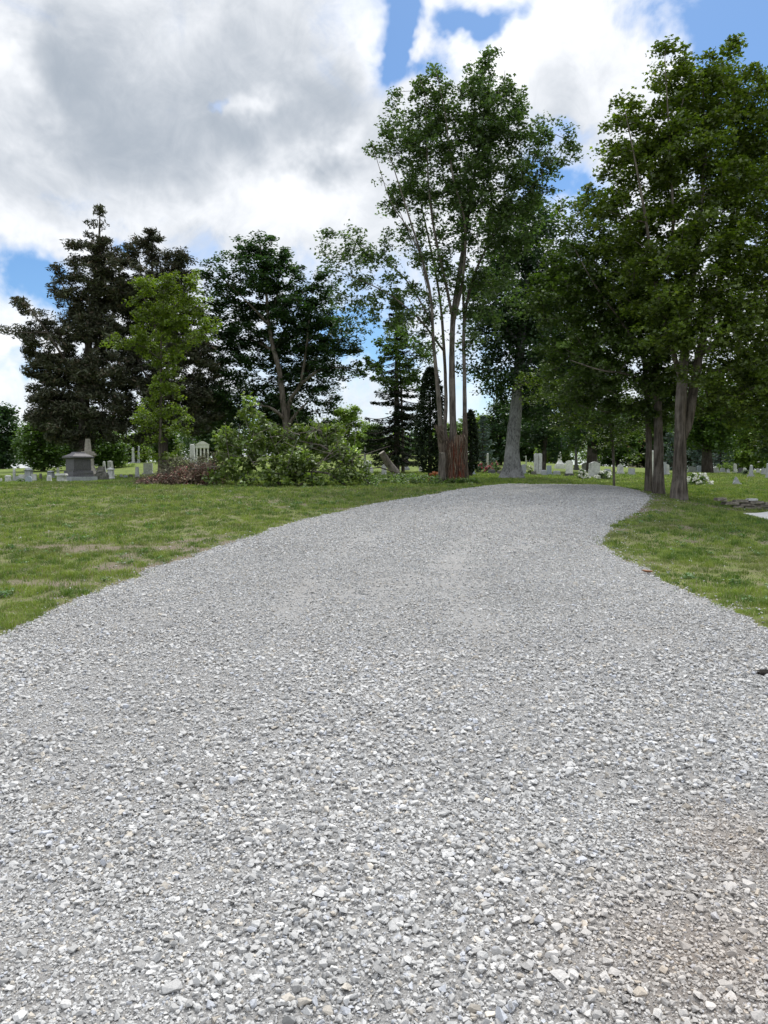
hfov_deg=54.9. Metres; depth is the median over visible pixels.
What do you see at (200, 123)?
sky
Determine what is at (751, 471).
gravestone
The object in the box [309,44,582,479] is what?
silver maple
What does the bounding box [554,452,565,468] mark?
gravestone
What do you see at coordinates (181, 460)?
brush pile
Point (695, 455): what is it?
blue spruce
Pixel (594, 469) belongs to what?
gravestone
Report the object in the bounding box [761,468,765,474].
gravestone
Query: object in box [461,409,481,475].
arborvitae
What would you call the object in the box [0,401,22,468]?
background tree
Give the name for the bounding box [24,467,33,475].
gravestone
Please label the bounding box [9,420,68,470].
background tree
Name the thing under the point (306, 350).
dark maple
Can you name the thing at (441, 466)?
tree stub
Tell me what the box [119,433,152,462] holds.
background tree
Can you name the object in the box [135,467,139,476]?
gravestone
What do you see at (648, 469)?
maple tree
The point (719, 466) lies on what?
yellow bush
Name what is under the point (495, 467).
rose bush
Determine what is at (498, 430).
background tree
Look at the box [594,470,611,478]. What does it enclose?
peony bush
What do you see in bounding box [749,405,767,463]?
background tree
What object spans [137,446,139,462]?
gravestone
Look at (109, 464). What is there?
gravestone
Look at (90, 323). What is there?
red cedar
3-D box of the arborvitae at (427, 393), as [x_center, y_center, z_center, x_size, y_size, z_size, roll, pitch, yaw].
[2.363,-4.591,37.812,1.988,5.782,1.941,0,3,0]
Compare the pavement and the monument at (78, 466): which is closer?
the pavement
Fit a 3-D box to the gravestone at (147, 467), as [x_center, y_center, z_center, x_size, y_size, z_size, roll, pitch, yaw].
[-16.547,-2.943,51.917,0.791,0.963,0.316,0,3,0]
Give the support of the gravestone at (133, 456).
on the ground at (124, 470)
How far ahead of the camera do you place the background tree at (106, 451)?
65.10 m
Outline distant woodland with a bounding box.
[5,406,764,468]
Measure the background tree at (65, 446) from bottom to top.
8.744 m
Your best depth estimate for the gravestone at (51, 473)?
42.81 m
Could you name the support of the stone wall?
on the ground at (124, 470)
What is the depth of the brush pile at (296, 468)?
24.85 m
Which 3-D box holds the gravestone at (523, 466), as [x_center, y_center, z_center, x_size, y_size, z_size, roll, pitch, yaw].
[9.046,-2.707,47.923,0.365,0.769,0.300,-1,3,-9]
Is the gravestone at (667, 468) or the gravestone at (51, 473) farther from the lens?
the gravestone at (667, 468)
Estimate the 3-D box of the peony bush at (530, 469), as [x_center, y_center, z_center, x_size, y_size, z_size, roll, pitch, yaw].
[9.265,-2.659,46.863,0.679,0.703,0.639,-1,3,-18]
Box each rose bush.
[475,462,491,472]
[489,461,501,471]
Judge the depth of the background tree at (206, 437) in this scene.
76.67 m
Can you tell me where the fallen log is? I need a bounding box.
[366,451,402,479]
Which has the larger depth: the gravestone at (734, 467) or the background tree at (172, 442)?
the background tree at (172, 442)
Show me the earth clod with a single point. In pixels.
(762, 672)
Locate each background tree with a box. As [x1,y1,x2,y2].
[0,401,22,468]
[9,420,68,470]
[45,403,100,464]
[93,431,131,467]
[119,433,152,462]
[147,431,184,461]
[184,389,241,459]
[245,393,315,441]
[313,422,346,457]
[326,404,369,453]
[350,322,440,471]
[356,422,387,453]
[432,420,461,454]
[461,414,502,457]
[478,399,528,464]
[499,411,540,461]
[501,343,573,469]
[533,415,586,463]
[559,366,628,471]
[587,399,644,466]
[628,389,674,467]
[663,429,698,466]
[667,383,759,472]
[712,413,754,469]
[721,425,767,470]
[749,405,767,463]
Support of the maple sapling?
on the ground at (124, 470)
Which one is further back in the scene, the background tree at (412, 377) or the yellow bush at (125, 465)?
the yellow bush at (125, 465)
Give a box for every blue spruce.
[473,415,501,468]
[663,424,687,470]
[686,440,701,470]
[712,439,738,468]
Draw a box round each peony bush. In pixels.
[525,465,532,473]
[575,468,590,478]
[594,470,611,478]
[687,472,713,484]
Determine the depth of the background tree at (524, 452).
97.74 m
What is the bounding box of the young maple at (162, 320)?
[100,268,222,476]
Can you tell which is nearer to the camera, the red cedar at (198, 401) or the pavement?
the pavement
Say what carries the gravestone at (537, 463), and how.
on the ground at (124, 470)
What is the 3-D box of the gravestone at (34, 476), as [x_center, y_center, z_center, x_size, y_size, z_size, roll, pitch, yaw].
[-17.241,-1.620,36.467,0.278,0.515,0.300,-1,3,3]
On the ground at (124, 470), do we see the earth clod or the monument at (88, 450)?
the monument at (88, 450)
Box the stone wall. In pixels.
[714,497,767,509]
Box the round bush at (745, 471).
[740,469,748,474]
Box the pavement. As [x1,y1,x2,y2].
[746,512,767,519]
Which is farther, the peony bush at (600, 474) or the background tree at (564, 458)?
the background tree at (564, 458)
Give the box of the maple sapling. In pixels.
[508,341,645,485]
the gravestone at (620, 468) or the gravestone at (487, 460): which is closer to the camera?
the gravestone at (620, 468)
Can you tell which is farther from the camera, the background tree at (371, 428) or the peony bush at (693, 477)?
the background tree at (371, 428)
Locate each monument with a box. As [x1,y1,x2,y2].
[62,452,97,480]
[81,439,96,473]
[195,441,209,463]
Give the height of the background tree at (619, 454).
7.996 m
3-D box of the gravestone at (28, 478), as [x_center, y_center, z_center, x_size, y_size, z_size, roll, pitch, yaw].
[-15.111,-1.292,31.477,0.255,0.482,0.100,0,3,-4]
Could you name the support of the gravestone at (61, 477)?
on the ground at (124, 470)
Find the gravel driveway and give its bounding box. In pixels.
[0,484,767,1023]
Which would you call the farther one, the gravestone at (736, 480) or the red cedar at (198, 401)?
the red cedar at (198, 401)
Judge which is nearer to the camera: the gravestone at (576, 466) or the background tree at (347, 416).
the gravestone at (576, 466)
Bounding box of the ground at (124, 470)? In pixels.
[0,454,767,635]
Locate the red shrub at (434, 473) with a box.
[427,471,437,480]
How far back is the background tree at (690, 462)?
98.02 m
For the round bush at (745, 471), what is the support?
on the ground at (124, 470)
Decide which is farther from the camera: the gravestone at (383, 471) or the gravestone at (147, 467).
the gravestone at (147, 467)
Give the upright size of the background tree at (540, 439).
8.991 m
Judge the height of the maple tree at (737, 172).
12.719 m
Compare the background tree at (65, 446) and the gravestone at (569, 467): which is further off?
the background tree at (65, 446)
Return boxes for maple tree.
[515,185,709,493]
[553,267,694,491]
[564,32,767,500]
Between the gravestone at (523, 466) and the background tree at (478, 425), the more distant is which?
the background tree at (478, 425)
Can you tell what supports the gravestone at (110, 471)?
on the ground at (124, 470)
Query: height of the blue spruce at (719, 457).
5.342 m
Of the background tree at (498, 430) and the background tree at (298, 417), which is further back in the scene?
the background tree at (298, 417)
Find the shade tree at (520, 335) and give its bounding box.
[455,190,625,478]
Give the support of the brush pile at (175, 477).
on the ground at (124, 470)
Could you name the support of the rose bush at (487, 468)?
on the ground at (124, 470)
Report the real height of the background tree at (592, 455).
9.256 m
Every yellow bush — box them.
[115,461,134,466]
[715,462,733,471]
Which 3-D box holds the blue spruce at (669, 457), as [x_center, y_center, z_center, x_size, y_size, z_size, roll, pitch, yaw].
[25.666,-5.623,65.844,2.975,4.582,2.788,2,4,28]
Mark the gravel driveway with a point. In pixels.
(298, 604)
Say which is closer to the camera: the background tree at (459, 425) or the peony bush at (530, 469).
the peony bush at (530, 469)
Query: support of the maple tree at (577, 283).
on the ground at (124, 470)
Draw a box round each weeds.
[308,472,480,486]
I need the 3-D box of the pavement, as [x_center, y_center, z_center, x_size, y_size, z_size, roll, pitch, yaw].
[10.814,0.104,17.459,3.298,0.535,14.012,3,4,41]
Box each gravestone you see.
[5,475,10,481]
[12,469,15,480]
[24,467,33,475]
[25,476,31,481]
[31,474,36,480]
[46,470,55,477]
[55,473,67,480]
[94,466,108,479]
[106,467,115,478]
[107,461,116,475]
[131,447,135,462]
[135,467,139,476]
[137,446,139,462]
[142,463,152,473]
[189,444,195,464]
[364,460,372,472]
[381,464,386,474]
[486,453,488,466]
[521,464,526,473]
[534,453,541,473]
[546,465,551,474]
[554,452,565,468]
[564,460,573,475]
[573,445,578,469]
[587,462,600,476]
[617,464,624,473]
[627,468,634,474]
[666,464,669,473]
[687,467,696,471]
[732,464,737,471]
[732,476,741,483]
[747,465,754,476]
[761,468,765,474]
[765,463,767,477]
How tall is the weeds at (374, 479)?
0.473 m
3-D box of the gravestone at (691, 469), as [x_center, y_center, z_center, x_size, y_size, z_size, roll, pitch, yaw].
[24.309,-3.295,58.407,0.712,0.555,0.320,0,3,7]
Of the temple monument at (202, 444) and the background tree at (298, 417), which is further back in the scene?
the background tree at (298, 417)
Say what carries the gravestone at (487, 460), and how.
on the ground at (124, 470)
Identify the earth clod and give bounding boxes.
[756,669,767,675]
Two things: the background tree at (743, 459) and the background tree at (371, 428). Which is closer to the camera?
the background tree at (743, 459)
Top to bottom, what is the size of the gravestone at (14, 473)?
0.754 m
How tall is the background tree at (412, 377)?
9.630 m
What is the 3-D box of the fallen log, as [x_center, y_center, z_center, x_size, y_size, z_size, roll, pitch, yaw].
[0.008,-1.788,29.916,2.062,1.395,0.768,-2,4,-27]
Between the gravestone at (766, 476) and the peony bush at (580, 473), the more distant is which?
the gravestone at (766, 476)
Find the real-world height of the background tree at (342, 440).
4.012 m
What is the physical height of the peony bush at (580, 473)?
0.654 m
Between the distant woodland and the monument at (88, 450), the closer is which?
the monument at (88, 450)
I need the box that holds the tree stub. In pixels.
[438,453,446,482]
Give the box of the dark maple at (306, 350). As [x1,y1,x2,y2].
[190,230,372,445]
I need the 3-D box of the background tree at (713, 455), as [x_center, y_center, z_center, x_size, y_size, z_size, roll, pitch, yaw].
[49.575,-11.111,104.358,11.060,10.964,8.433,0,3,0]
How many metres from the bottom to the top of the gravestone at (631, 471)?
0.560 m
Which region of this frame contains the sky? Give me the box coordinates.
[0,0,767,469]
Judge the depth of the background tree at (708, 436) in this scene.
54.59 m
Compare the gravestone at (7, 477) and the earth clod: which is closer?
the earth clod
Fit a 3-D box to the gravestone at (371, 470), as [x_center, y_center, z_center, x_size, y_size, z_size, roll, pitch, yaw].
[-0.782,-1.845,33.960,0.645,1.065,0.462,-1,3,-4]
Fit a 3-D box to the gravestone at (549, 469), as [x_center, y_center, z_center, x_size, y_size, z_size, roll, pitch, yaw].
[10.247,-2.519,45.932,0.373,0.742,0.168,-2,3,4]
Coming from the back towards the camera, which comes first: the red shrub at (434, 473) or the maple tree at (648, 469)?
the red shrub at (434, 473)
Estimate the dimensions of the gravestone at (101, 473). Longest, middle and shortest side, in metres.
0.962 x 0.858 x 0.551 m
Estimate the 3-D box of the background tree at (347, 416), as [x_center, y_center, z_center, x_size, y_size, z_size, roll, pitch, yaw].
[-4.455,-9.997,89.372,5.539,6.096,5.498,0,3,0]
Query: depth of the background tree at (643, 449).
90.34 m
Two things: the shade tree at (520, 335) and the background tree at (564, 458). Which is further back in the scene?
the background tree at (564, 458)
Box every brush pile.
[126,460,227,485]
[153,448,243,483]
[195,392,388,486]
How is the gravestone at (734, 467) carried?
on the ground at (124, 470)
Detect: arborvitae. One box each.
[411,366,443,474]
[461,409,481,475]
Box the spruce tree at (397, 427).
[359,285,427,470]
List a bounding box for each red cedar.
[0,204,153,451]
[109,227,226,468]
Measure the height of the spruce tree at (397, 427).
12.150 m
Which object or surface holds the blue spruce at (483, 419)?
on the ground at (124, 470)
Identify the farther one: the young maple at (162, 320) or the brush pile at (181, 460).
the young maple at (162, 320)

